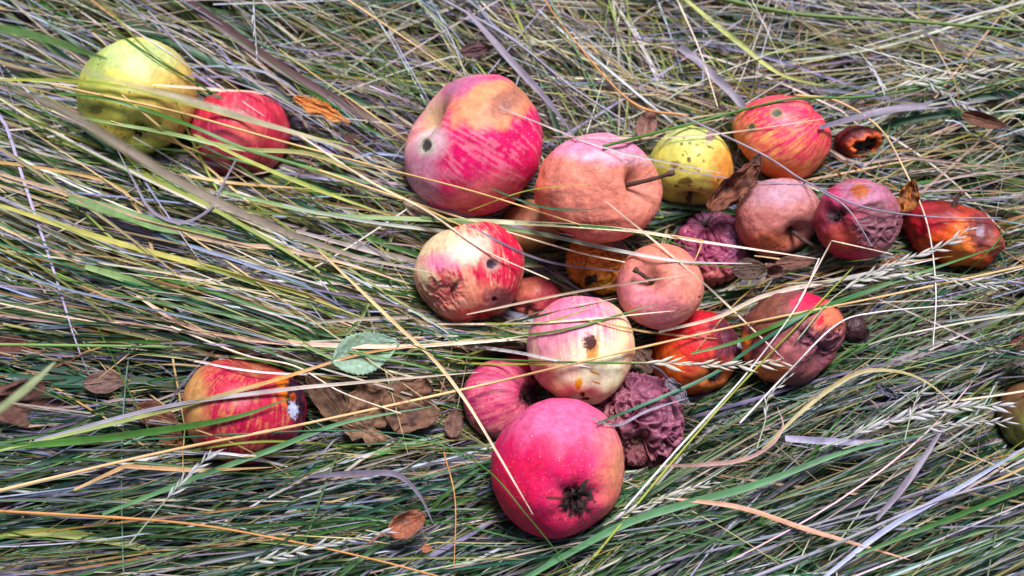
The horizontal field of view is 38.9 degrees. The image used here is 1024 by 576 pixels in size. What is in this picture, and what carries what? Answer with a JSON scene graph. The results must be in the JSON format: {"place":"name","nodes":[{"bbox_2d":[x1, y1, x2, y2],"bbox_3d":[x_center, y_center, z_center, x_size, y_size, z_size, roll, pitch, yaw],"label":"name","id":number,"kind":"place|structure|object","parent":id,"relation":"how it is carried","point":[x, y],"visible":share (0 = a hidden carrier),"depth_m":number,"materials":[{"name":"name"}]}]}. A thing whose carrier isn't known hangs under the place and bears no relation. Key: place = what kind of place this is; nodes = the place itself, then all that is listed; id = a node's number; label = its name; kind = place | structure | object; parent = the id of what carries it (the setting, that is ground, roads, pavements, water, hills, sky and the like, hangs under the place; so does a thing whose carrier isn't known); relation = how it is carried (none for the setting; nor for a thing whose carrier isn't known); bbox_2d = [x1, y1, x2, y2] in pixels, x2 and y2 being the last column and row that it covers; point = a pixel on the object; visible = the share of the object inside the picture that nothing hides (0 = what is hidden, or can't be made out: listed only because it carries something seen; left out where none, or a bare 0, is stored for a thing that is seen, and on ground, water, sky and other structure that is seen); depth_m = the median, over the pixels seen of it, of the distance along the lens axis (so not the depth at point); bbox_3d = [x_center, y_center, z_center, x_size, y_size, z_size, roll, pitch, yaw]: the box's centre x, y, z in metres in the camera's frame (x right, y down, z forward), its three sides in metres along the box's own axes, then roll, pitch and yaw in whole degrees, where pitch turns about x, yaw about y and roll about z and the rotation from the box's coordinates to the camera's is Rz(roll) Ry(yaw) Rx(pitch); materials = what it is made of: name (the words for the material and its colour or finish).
{"place":"outdoors","nodes":[
{"label":"outdoors","id":0,"kind":"place"},
{"bbox_2d":[0,0,1023,575],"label":"matted grass","id":1,"kind":"structure","parent":0,"point":[376,84],"depth_m":0.86,"materials":[{"name":"plant"}]},
{"bbox_2d":[0,334,30,356],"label":"leaf","id":2,"kind":"object","parent":1,"relation":"on","point":[10,348],"visible":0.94,"depth_m":0.86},
{"bbox_2d":[0,361,55,411],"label":"grass strand","id":3,"kind":"object","parent":1,"relation":"on","point":[21,391],"depth_m":0.67},
{"bbox_2d":[0,379,90,429],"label":"leaf","id":4,"kind":"object","parent":1,"relation":"on","point":[12,414],"visible":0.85,"depth_m":0.85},
{"bbox_2d":[0,24,106,58],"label":"grass strand","id":5,"kind":"object","parent":1,"relation":"on","point":[17,31],"depth_m":0.70},
{"bbox_2d":[82,370,127,393],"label":"leaf","id":6,"kind":"object","parent":1,"relation":"on","point":[108,382],"visible":1,"depth_m":0.85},
{"bbox_2d":[76,37,196,153],"bbox_3d":[-0.232,-0.117,0.897,0.073,0.073,0.068,0,70,0],"label":"apple","id":7,"kind":"object","parent":1,"relation":"on","point":[126,61],"visible":0.81,"depth_m":0.87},
{"bbox_2d":[0,398,289,449],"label":"grass strand","id":8,"kind":"object","parent":1,"relation":"on","point":[113,436],"depth_m":0.82},
{"bbox_2d":[67,195,225,236],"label":"grass strand","id":9,"kind":"object","parent":1,"relation":"on","point":[99,207],"depth_m":0.87},
{"bbox_2d":[134,400,178,426],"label":"leaf","id":10,"kind":"object","parent":1,"relation":"on","point":[167,416],"visible":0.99,"depth_m":0.84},
{"bbox_2d":[74,464,271,490],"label":"grass strand","id":11,"kind":"object","parent":1,"relation":"on","point":[146,467],"depth_m":0.81},
{"bbox_2d":[128,449,223,545],"bbox_3d":[-0.186,0.112,0.797,0.008,0.004,0.073,41,75,13],"label":"seed head","id":12,"kind":"object","parent":1,"relation":"on","point":[192,471],"visible":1,"depth_m":0.80},
{"bbox_2d":[117,150,235,223],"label":"grass strand","id":13,"kind":"object","parent":1,"relation":"on","point":[185,221],"depth_m":0.87},
{"bbox_2d":[0,78,354,146],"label":"grass strand","id":14,"kind":"object","parent":1,"relation":"on","point":[101,84],"depth_m":0.88},
{"bbox_2d":[0,204,362,317],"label":"grass strand","id":15,"kind":"object","parent":1,"relation":"on","point":[83,232],"depth_m":0.86},
{"bbox_2d":[0,35,396,180],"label":"grass strand","id":16,"kind":"object","parent":1,"relation":"on","point":[216,108],"depth_m":0.70},
{"bbox_2d":[0,172,408,283],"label":"grass strand","id":17,"kind":"object","parent":1,"relation":"on","point":[195,236],"depth_m":0.86},
{"bbox_2d":[85,264,340,363],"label":"grass strand","id":18,"kind":"object","parent":1,"relation":"on","point":[113,274],"depth_m":0.85},
{"bbox_2d":[0,83,431,272],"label":"grass strand","id":19,"kind":"object","parent":1,"relation":"on","point":[155,166],"depth_m":0.66},
{"bbox_2d":[0,510,437,575],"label":"dry straw","id":20,"kind":"object","parent":1,"relation":"on","point":[129,518],"visible":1,"depth_m":0.80,"materials":[{"name":"brown plant"}]},
{"bbox_2d":[0,343,447,451],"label":"grass strand","id":21,"kind":"object","parent":1,"relation":"on","point":[152,413],"depth_m":0.82},
{"bbox_2d":[188,91,290,177],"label":"apple","id":22,"kind":"object","parent":1,"relation":"on","point":[273,111],"visible":0.74,"depth_m":0.90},
{"bbox_2d":[182,359,306,464],"bbox_3d":[-0.155,0.071,0.840,0.070,0.064,0.064,0,70,0],"label":"apple","id":23,"kind":"object","parent":1,"relation":"on","point":[206,380],"visible":0.88,"depth_m":0.82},
{"bbox_2d":[57,92,431,198],"bbox_3d":[-0.162,-0.090,0.868,0.240,0.032,0.009,15,71,5],"label":"grass strand","id":24,"kind":"object","parent":1,"relation":"on","point":[196,128],"depth_m":0.88},
{"bbox_2d":[34,372,476,440],"bbox_3d":[-0.146,0.060,0.819,0.254,0.022,0.009,-9,70,-3],"label":"grass strand","id":25,"kind":"object","parent":1,"relation":"on","point":[235,395],"depth_m":0.82},
{"bbox_2d":[102,406,431,514],"bbox_3d":[-0.138,0.093,0.818,0.193,0.001,0.009,-18,71,-6],"label":"grass strand","id":26,"kind":"object","parent":1,"relation":"on","point":[237,462],"depth_m":0.82},
{"bbox_2d":[147,10,398,181],"bbox_3d":[-0.151,-0.117,0.893,0.199,0.004,0.011,34,73,11],"label":"dry straw","id":27,"kind":"object","parent":1,"relation":"on","point":[173,38],"visible":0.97,"depth_m":0.90,"materials":[{"name":"beige plant"}]},
{"bbox_2d":[82,116,487,237],"bbox_3d":[-0.135,-0.076,0.868,0.264,0.022,0.028,17,71,6],"label":"grass strand","id":28,"kind":"object","parent":1,"relation":"on","point":[265,150],"depth_m":0.88},
{"bbox_2d":[170,326,400,413],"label":"dry straw","id":29,"kind":"object","parent":1,"relation":"on","point":[228,349],"visible":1,"depth_m":0.83,"materials":[{"name":"beige plant"}]},
{"bbox_2d":[193,133,390,215],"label":"grass strand","id":30,"kind":"object","parent":1,"relation":"on","point":[289,178],"depth_m":0.88},
{"bbox_2d":[131,430,488,482],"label":"dry straw","id":31,"kind":"object","parent":1,"relation":"on","point":[295,431],"visible":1,"depth_m":0.82,"materials":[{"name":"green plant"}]},
{"bbox_2d":[227,527,396,568],"bbox_3d":[-0.109,0.143,0.797,0.096,0.003,0.008,-13,71,-5],"label":"seed head","id":32,"kind":"object","parent":1,"relation":"on","point":[296,550],"visible":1,"depth_m":0.80},
{"bbox_2d":[50,84,579,224],"bbox_3d":[-0.120,-0.083,0.865,0.337,0.034,0.016,15,71,5],"label":"dry straw","id":33,"kind":"object","parent":1,"relation":"on","point":[165,109],"visible":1,"depth_m":0.87,"materials":[{"name":"beige plant"}]},
{"bbox_2d":[0,343,642,364],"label":"dry straw","id":34,"kind":"object","parent":1,"relation":"on","point":[148,346],"visible":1,"depth_m":0.84,"materials":[{"name":"beige plant"}]},
{"bbox_2d":[293,95,349,123],"bbox_3d":[-0.117,-0.110,0.893,0.036,0.013,0.011,13,71,5],"label":"leaf","id":35,"kind":"object","parent":1,"relation":"on","point":[311,105],"visible":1,"depth_m":0.89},
{"bbox_2d":[305,374,346,421],"bbox_3d":[-0.107,0.064,0.842,0.018,0.013,0.035,-35,74,-12],"label":"leaf","id":36,"kind":"object","parent":1,"relation":"on","point":[328,401],"visible":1,"depth_m":0.84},
{"bbox_2d":[136,294,527,348],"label":"grass strand","id":37,"kind":"object","parent":1,"relation":"on","point":[313,344],"depth_m":0.84},
{"bbox_2d":[343,132,362,160],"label":"leaf","id":38,"kind":"object","parent":1,"relation":"on","point":[349,137],"visible":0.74,"depth_m":0.90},
{"bbox_2d":[341,415,386,446],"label":"leaf","id":39,"kind":"object","parent":1,"relation":"on","point":[367,425],"visible":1,"depth_m":0.83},
{"bbox_2d":[332,331,399,375],"bbox_3d":[-0.084,0.038,0.838,0.039,0.009,0.025,0,70,0],"label":"leaf","id":40,"kind":"object","parent":1,"relation":"on","point":[360,365],"visible":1,"depth_m":0.84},
{"bbox_2d":[307,470,432,522],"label":"grass strand","id":41,"kind":"object","parent":1,"relation":"on","point":[402,477],"depth_m":0.81},
{"bbox_2d":[342,383,398,427],"bbox_3d":[-0.081,0.069,0.836,0.035,0.012,0.029,0,70,0],"label":"leaf","id":42,"kind":"object","parent":1,"relation":"on","point":[371,393],"visible":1,"depth_m":0.84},
{"bbox_2d":[368,510,425,544],"bbox_3d":[-0.063,0.134,0.801,0.036,0.012,0.014,-27,72,-9],"label":"leaf","id":43,"kind":"object","parent":1,"relation":"on","point":[407,524],"visible":1,"depth_m":0.81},
{"bbox_2d":[346,0,455,73],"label":"dry straw","id":44,"kind":"object","parent":1,"relation":"on","point":[371,15],"visible":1,"depth_m":0.91,"materials":[{"name":"beige plant"}]},
{"bbox_2d":[380,377,439,433],"bbox_3d":[-0.059,0.067,0.834,0.031,0.013,0.030,-15,71,-5],"label":"leaf","id":45,"kind":"object","parent":1,"relation":"on","point":[412,420],"visible":1,"depth_m":0.83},
{"bbox_2d":[402,192,439,216],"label":"leaf","id":46,"kind":"object","parent":1,"relation":"on","point":[413,210],"visible":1,"depth_m":0.88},
{"bbox_2d":[297,135,548,279],"bbox_3d":[-0.058,-0.049,0.858,0.181,0.025,0.012,30,73,10],"label":"dry straw","id":47,"kind":"object","parent":1,"relation":"on","point":[376,185],"visible":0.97,"depth_m":0.87,"materials":[{"name":"beige plant"}]},
{"bbox_2d":[318,249,532,513],"bbox_3d":[-0.046,0.044,0.817,0.016,0.035,0.206,-36,74,-12],"label":"grass strand","id":48,"kind":"object","parent":1,"relation":"on","point":[407,334],"depth_m":0.84},
{"bbox_2d":[444,409,462,437],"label":"leaf","id":49,"kind":"object","parent":1,"relation":"on","point":[453,425],"visible":1,"depth_m":0.84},
{"bbox_2d":[414,221,524,322],"bbox_3d":[-0.025,-0.009,0.865,0.066,0.062,0.059,0,70,0],"label":"apple","id":50,"kind":"object","parent":1,"relation":"on","point":[462,280],"visible":0.98,"depth_m":0.84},
{"bbox_2d":[318,169,624,262],"bbox_3d":[-0.026,-0.041,0.860,0.194,0.016,0.008,18,71,6],"label":"dry straw","id":51,"kind":"object","parent":1,"relation":"on","point":[374,189],"visible":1,"depth_m":0.87,"materials":[{"name":"beige plant"}]},
{"bbox_2d":[404,74,542,215],"bbox_3d":[-0.024,-0.087,0.881,0.085,0.082,0.087,0,70,0],"label":"apple","id":52,"kind":"object","parent":1,"relation":"on","point":[466,132],"visible":0.97,"depth_m":0.85,"materials":[{"name":"food"}]},
{"bbox_2d":[460,42,493,57],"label":"leaf","id":53,"kind":"object","parent":1,"relation":"on","point":[476,49],"visible":1,"depth_m":0.91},
{"bbox_2d":[398,437,575,575],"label":"dry straw","id":54,"kind":"object","parent":1,"relation":"on","point":[496,478],"visible":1,"depth_m":0.80,"materials":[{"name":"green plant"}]},
{"bbox_2d":[462,360,538,439],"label":"apple","id":55,"kind":"object","parent":1,"relation":"on","point":[497,408],"visible":0.79,"depth_m":0.84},
{"bbox_2d":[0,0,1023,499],"bbox_3d":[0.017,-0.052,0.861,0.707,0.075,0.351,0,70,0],"label":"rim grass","id":56,"kind":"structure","parent":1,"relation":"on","point":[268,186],"depth_m":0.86,"materials":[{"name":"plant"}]},
{"bbox_2d":[0,265,1023,491],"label":"dry straw","id":57,"kind":"object","parent":1,"relation":"on","point":[319,420],"visible":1,"depth_m":0.82,"materials":[{"name":"beige plant"}]},
{"bbox_2d":[216,189,816,258],"bbox_3d":[0.002,-0.040,0.851,0.363,0.029,0.012,6,70,2],"label":"grass strand","id":58,"kind":"object","parent":1,"relation":"on","point":[406,218],"depth_m":0.86},
{"bbox_2d":[466,10,577,140],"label":"grass strand","id":59,"kind":"object","parent":1,"relation":"on","point":[516,66],"depth_m":0.90},
{"bbox_2d":[502,199,563,252],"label":"apple","id":60,"kind":"object","parent":1,"relation":"on","point":[515,212],"visible":0.47,"depth_m":0.90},
{"bbox_2d":[441,0,625,121],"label":"dry straw","id":61,"kind":"object","parent":1,"relation":"on","point":[518,44],"visible":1,"depth_m":0.91,"materials":[{"name":"beige plant"}]},
{"bbox_2d":[510,276,561,316],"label":"apple","id":62,"kind":"object","parent":1,"relation":"on","point":[533,287],"visible":0.66,"depth_m":0.89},
{"bbox_2d":[490,398,623,538],"bbox_3d":[0.025,0.101,0.810,0.075,0.076,0.077,0,70,0],"label":"apple","id":63,"kind":"object","parent":1,"relation":"on","point":[563,459],"visible":1,"depth_m":0.78,"materials":[{"name":"food"}]},
{"bbox_2d":[527,296,634,404],"bbox_3d":[0.040,0.037,0.839,0.062,0.062,0.057,0,70,0],"label":"apple","id":64,"kind":"object","parent":1,"relation":"on","point":[595,383],"visible":0.92,"depth_m":0.82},
{"bbox_2d":[421,216,751,263],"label":"grass strand","id":65,"kind":"object","parent":1,"relation":"on","point":[558,237],"depth_m":0.85},
{"bbox_2d":[565,239,633,294],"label":"apple","id":66,"kind":"object","parent":1,"relation":"on","point":[587,278],"visible":0.66,"depth_m":0.88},
{"bbox_2d":[534,133,674,243],"bbox_3d":[0.054,-0.058,0.862,0.081,0.069,0.066,0,70,0],"label":"apple","id":67,"kind":"object","parent":1,"relation":"on","point":[629,187],"visible":0.93,"depth_m":0.84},
{"bbox_2d":[530,223,694,249],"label":"grass strand","id":68,"kind":"object","parent":1,"relation":"on","point":[595,227],"depth_m":0.84},
{"bbox_2d":[544,0,688,116],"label":"dry straw","id":69,"kind":"object","parent":1,"relation":"on","point":[621,93],"visible":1,"depth_m":0.90,"materials":[{"name":"beige plant"}]},
{"bbox_2d":[594,371,684,468],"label":"apple","id":70,"kind":"object","parent":1,"relation":"on","point":[654,437],"visible":0.77,"depth_m":0.84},
{"bbox_2d":[651,365,689,405],"bbox_3d":[0.091,0.056,0.830,0.008,0.010,0.031,-41,75,-13],"label":"leaf","id":71,"kind":"object","parent":70,"relation":"on","point":[671,384],"visible":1,"depth_m":0.83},
{"bbox_2d":[633,349,653,373],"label":"leaf","id":72,"kind":"object","parent":1,"relation":"on","point":[642,355],"visible":0.8,"depth_m":0.85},
{"bbox_2d":[636,106,656,140],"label":"leaf","id":73,"kind":"object","parent":1,"relation":"on","point":[646,123],"visible":0.92,"depth_m":0.90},
{"bbox_2d":[616,243,703,329],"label":"apple","id":74,"kind":"object","parent":1,"relation":"on","point":[679,298],"visible":0.96,"depth_m":0.83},
{"bbox_2d":[603,481,720,525],"bbox_3d":[0.083,0.118,0.806,0.071,0.003,0.006,-18,71,-6],"label":"seed head","id":75,"kind":"object","parent":1,"relation":"on","point":[632,509],"visible":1,"depth_m":0.81},
{"bbox_2d":[650,125,733,209],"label":"apple","id":76,"kind":"object","parent":1,"relation":"on","point":[712,154],"visible":0.88,"depth_m":0.89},
{"bbox_2d":[651,310,738,395],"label":"apple","id":77,"kind":"object","parent":1,"relation":"on","point":[686,347],"visible":0.73,"depth_m":0.85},
{"bbox_2d":[632,355,793,371],"bbox_3d":[0.114,0.043,0.830,0.094,0.015,0.011,0,70,0],"label":"seed head","id":78,"kind":"object","parent":77,"relation":"on","point":[731,364],"visible":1,"depth_m":0.83},
{"bbox_2d":[672,211,750,286],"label":"apple","id":79,"kind":"object","parent":1,"relation":"on","point":[717,227],"visible":0.72,"depth_m":0.89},
{"bbox_2d":[706,163,759,211],"bbox_3d":[0.133,-0.059,0.868,0.039,0.018,0.015,-34,74,-12],"label":"leaf","id":80,"kind":"object","parent":79,"relation":"on","point":[737,184],"visible":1,"depth_m":0.87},
{"bbox_2d":[678,43,745,107],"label":"grass strand","id":81,"kind":"object","parent":1,"relation":"on","point":[725,87],"depth_m":0.90},
{"bbox_2d":[619,258,819,513],"bbox_3d":[0.124,0.054,0.823,0.010,0.020,0.194,37,74,12],"label":"dry straw","id":82,"kind":"object","parent":1,"relation":"on","point":[684,441],"visible":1,"depth_m":0.82,"materials":[{"name":"beige plant"}]},
{"bbox_2d":[660,407,783,466],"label":"grass strand","id":83,"kind":"object","parent":1,"relation":"on","point":[728,462],"depth_m":0.82},
{"bbox_2d":[591,267,853,560],"bbox_3d":[0.121,0.065,0.818,0.005,0.021,0.232,41,75,13],"label":"dry straw","id":84,"kind":"object","parent":1,"relation":"on","point":[690,440],"visible":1,"depth_m":0.82,"materials":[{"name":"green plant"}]},
{"bbox_2d":[525,433,931,575],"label":"grass strand","id":85,"kind":"object","parent":1,"relation":"on","point":[641,517],"depth_m":0.81},
{"bbox_2d":[732,258,766,280],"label":"leaf","id":86,"kind":"object","parent":1,"relation":"on","point":[755,269],"visible":1,"depth_m":0.86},
{"bbox_2d":[597,279,906,423],"bbox_3d":[0.139,0.031,0.822,0.212,0.036,0.007,-26,72,-9],"label":"grass strand","id":87,"kind":"object","parent":1,"relation":"on","point":[750,348],"depth_m":0.83},
{"bbox_2d":[684,0,823,85],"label":"grass strand","id":88,"kind":"object","parent":1,"relation":"on","point":[725,32],"depth_m":0.91},
{"bbox_2d":[735,178,825,256],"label":"apple","id":89,"kind":"object","parent":1,"relation":"on","point":[774,217],"visible":0.95,"depth_m":0.87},
{"bbox_2d":[732,95,831,179],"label":"apple","id":90,"kind":"object","parent":1,"relation":"on","point":[801,150],"visible":0.86,"depth_m":0.88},
{"bbox_2d":[740,290,845,385],"bbox_3d":[0.165,0.030,0.853,0.062,0.058,0.054,0,70,0],"label":"apple","id":91,"kind":"object","parent":1,"relation":"on","point":[817,358],"visible":0.91,"depth_m":0.83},
{"bbox_2d":[677,498,909,559],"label":"grass strand","id":92,"kind":"object","parent":1,"relation":"on","point":[769,516],"depth_m":0.81},
{"bbox_2d":[775,255,815,269],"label":"leaf","id":93,"kind":"object","parent":1,"relation":"on","point":[790,262],"visible":0.96,"depth_m":0.87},
{"bbox_2d":[659,258,938,332],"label":"grass strand","id":94,"kind":"object","parent":1,"relation":"on","point":[757,298],"depth_m":0.85},
{"bbox_2d":[602,64,1023,146],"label":"dry straw","id":95,"kind":"object","parent":1,"relation":"on","point":[723,115],"visible":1,"depth_m":0.89,"materials":[{"name":"beige plant"}]},
{"bbox_2d":[785,435,883,445],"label":"grass strand","id":96,"kind":"object","parent":1,"relation":"on","point":[809,440],"depth_m":0.82},
{"bbox_2d":[691,245,1000,353],"bbox_3d":[0.198,0.005,0.840,0.198,0.020,0.007,-19,71,-7],"label":"grass strand","id":97,"kind":"object","parent":1,"relation":"on","point":[770,327],"depth_m":0.84},
{"bbox_2d":[739,303,966,423],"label":"dry straw","id":98,"kind":"object","parent":1,"relation":"on","point":[783,376],"visible":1,"depth_m":0.83,"materials":[{"name":"beige plant"}]},
{"bbox_2d":[844,314,866,342],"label":"apple remains","id":99,"kind":"object","parent":1,"relation":"on","point":[856,329],"visible":0.73,"depth_m":0.86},
{"bbox_2d":[813,178,902,260],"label":"apple","id":100,"kind":"object","parent":1,"relation":"on","point":[833,219],"visible":0.98,"depth_m":0.84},
{"bbox_2d":[834,125,882,157],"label":"apple remains","id":101,"kind":"object","parent":1,"relation":"on","point":[846,139],"visible":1,"depth_m":0.90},
{"bbox_2d":[762,368,954,448],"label":"grass strand","id":102,"kind":"object","parent":1,"relation":"on","point":[819,397],"depth_m":0.83},
{"bbox_2d":[796,94,936,346],"bbox_3d":[0.227,-0.050,0.867,0.041,0.008,0.175,-22,72,-8],"label":"dry straw","id":103,"kind":"object","parent":1,"relation":"on","point":[857,111],"visible":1,"depth_m":0.88,"materials":[{"name":"beige plant"}]},
{"bbox_2d":[718,0,1023,32],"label":"dry straw","id":104,"kind":"object","parent":1,"relation":"on","point":[782,11],"visible":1,"depth_m":0.91,"materials":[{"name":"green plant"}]},
{"bbox_2d":[796,226,977,340],"bbox_3d":[0.215,-0.008,0.844,0.137,0.019,0.017,-30,73,-10],"label":"seed head","id":105,"kind":"object","parent":1,"relation":"on","point":[924,253],"visible":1,"depth_m":0.85},
{"bbox_2d":[752,475,1023,575],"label":"dry straw","id":106,"kind":"object","parent":1,"relation":"on","point":[790,562],"visible":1,"depth_m":0.80,"materials":[{"name":"beige plant"}]},
{"bbox_2d":[785,270,1009,290],"bbox_3d":[0.227,-0.005,0.851,0.133,0.004,0.011,2,70,1],"label":"seed head","id":107,"kind":"object","parent":1,"relation":"on","point":[905,275],"visible":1,"depth_m":0.85},
{"bbox_2d":[819,101,983,128],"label":"grass strand","id":108,"kind":"object","parent":1,"relation":"on","point":[886,110],"depth_m":0.89},
{"bbox_2d":[898,180,919,212],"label":"leaf","id":109,"kind":"object","parent":1,"relation":"on","point":[909,197],"visible":0.97,"depth_m":0.87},
{"bbox_2d":[875,418,950,520],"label":"grass strand","id":110,"kind":"object","parent":1,"relation":"on","point":[906,482],"depth_m":0.81},
{"bbox_2d":[819,399,1017,449],"bbox_3d":[0.230,0.074,0.822,0.118,0.005,0.014,-10,70,-4],"label":"seed head","id":111,"kind":"object","parent":1,"relation":"on","point":[876,425],"visible":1,"depth_m":0.82},
{"bbox_2d":[824,448,1023,575],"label":"grass strand","id":112,"kind":"object","parent":1,"relation":"on","point":[881,532],"depth_m":0.81},
{"bbox_2d":[842,416,1018,449],"bbox_3d":[0.237,0.080,0.820,0.104,0.003,0.010,-7,70,-3],"label":"seed head","id":113,"kind":"object","parent":1,"relation":"on","point":[959,422],"visible":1,"depth_m":0.82},
{"bbox_2d":[876,61,1023,93],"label":"seed head","id":114,"kind":"object","parent":1,"relation":"on","point":[919,83],"visible":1,"depth_m":0.90},
{"bbox_2d":[901,190,1004,268],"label":"apple","id":115,"kind":"object","parent":1,"relation":"on","point":[985,235],"visible":0.92,"depth_m":0.87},
{"bbox_2d":[683,115,1000,218],"bbox_3d":[0.192,-0.062,0.856,0.199,0.037,0.039,19,71,7],"label":"dry straw","id":116,"kind":"object","parent":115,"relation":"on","point":[740,143],"visible":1,"depth_m":0.86,"materials":[{"name":"beige plant"}]},
{"bbox_2d":[962,110,1005,128],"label":"leaf","id":117,"kind":"object","parent":1,"relation":"on","point":[979,119],"visible":1,"depth_m":0.89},
{"bbox_2d":[996,382,1023,447],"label":"apple","id":118,"kind":"object","parent":1,"relation":"on","point":[1013,434],"visible":0.88,"depth_m":0.86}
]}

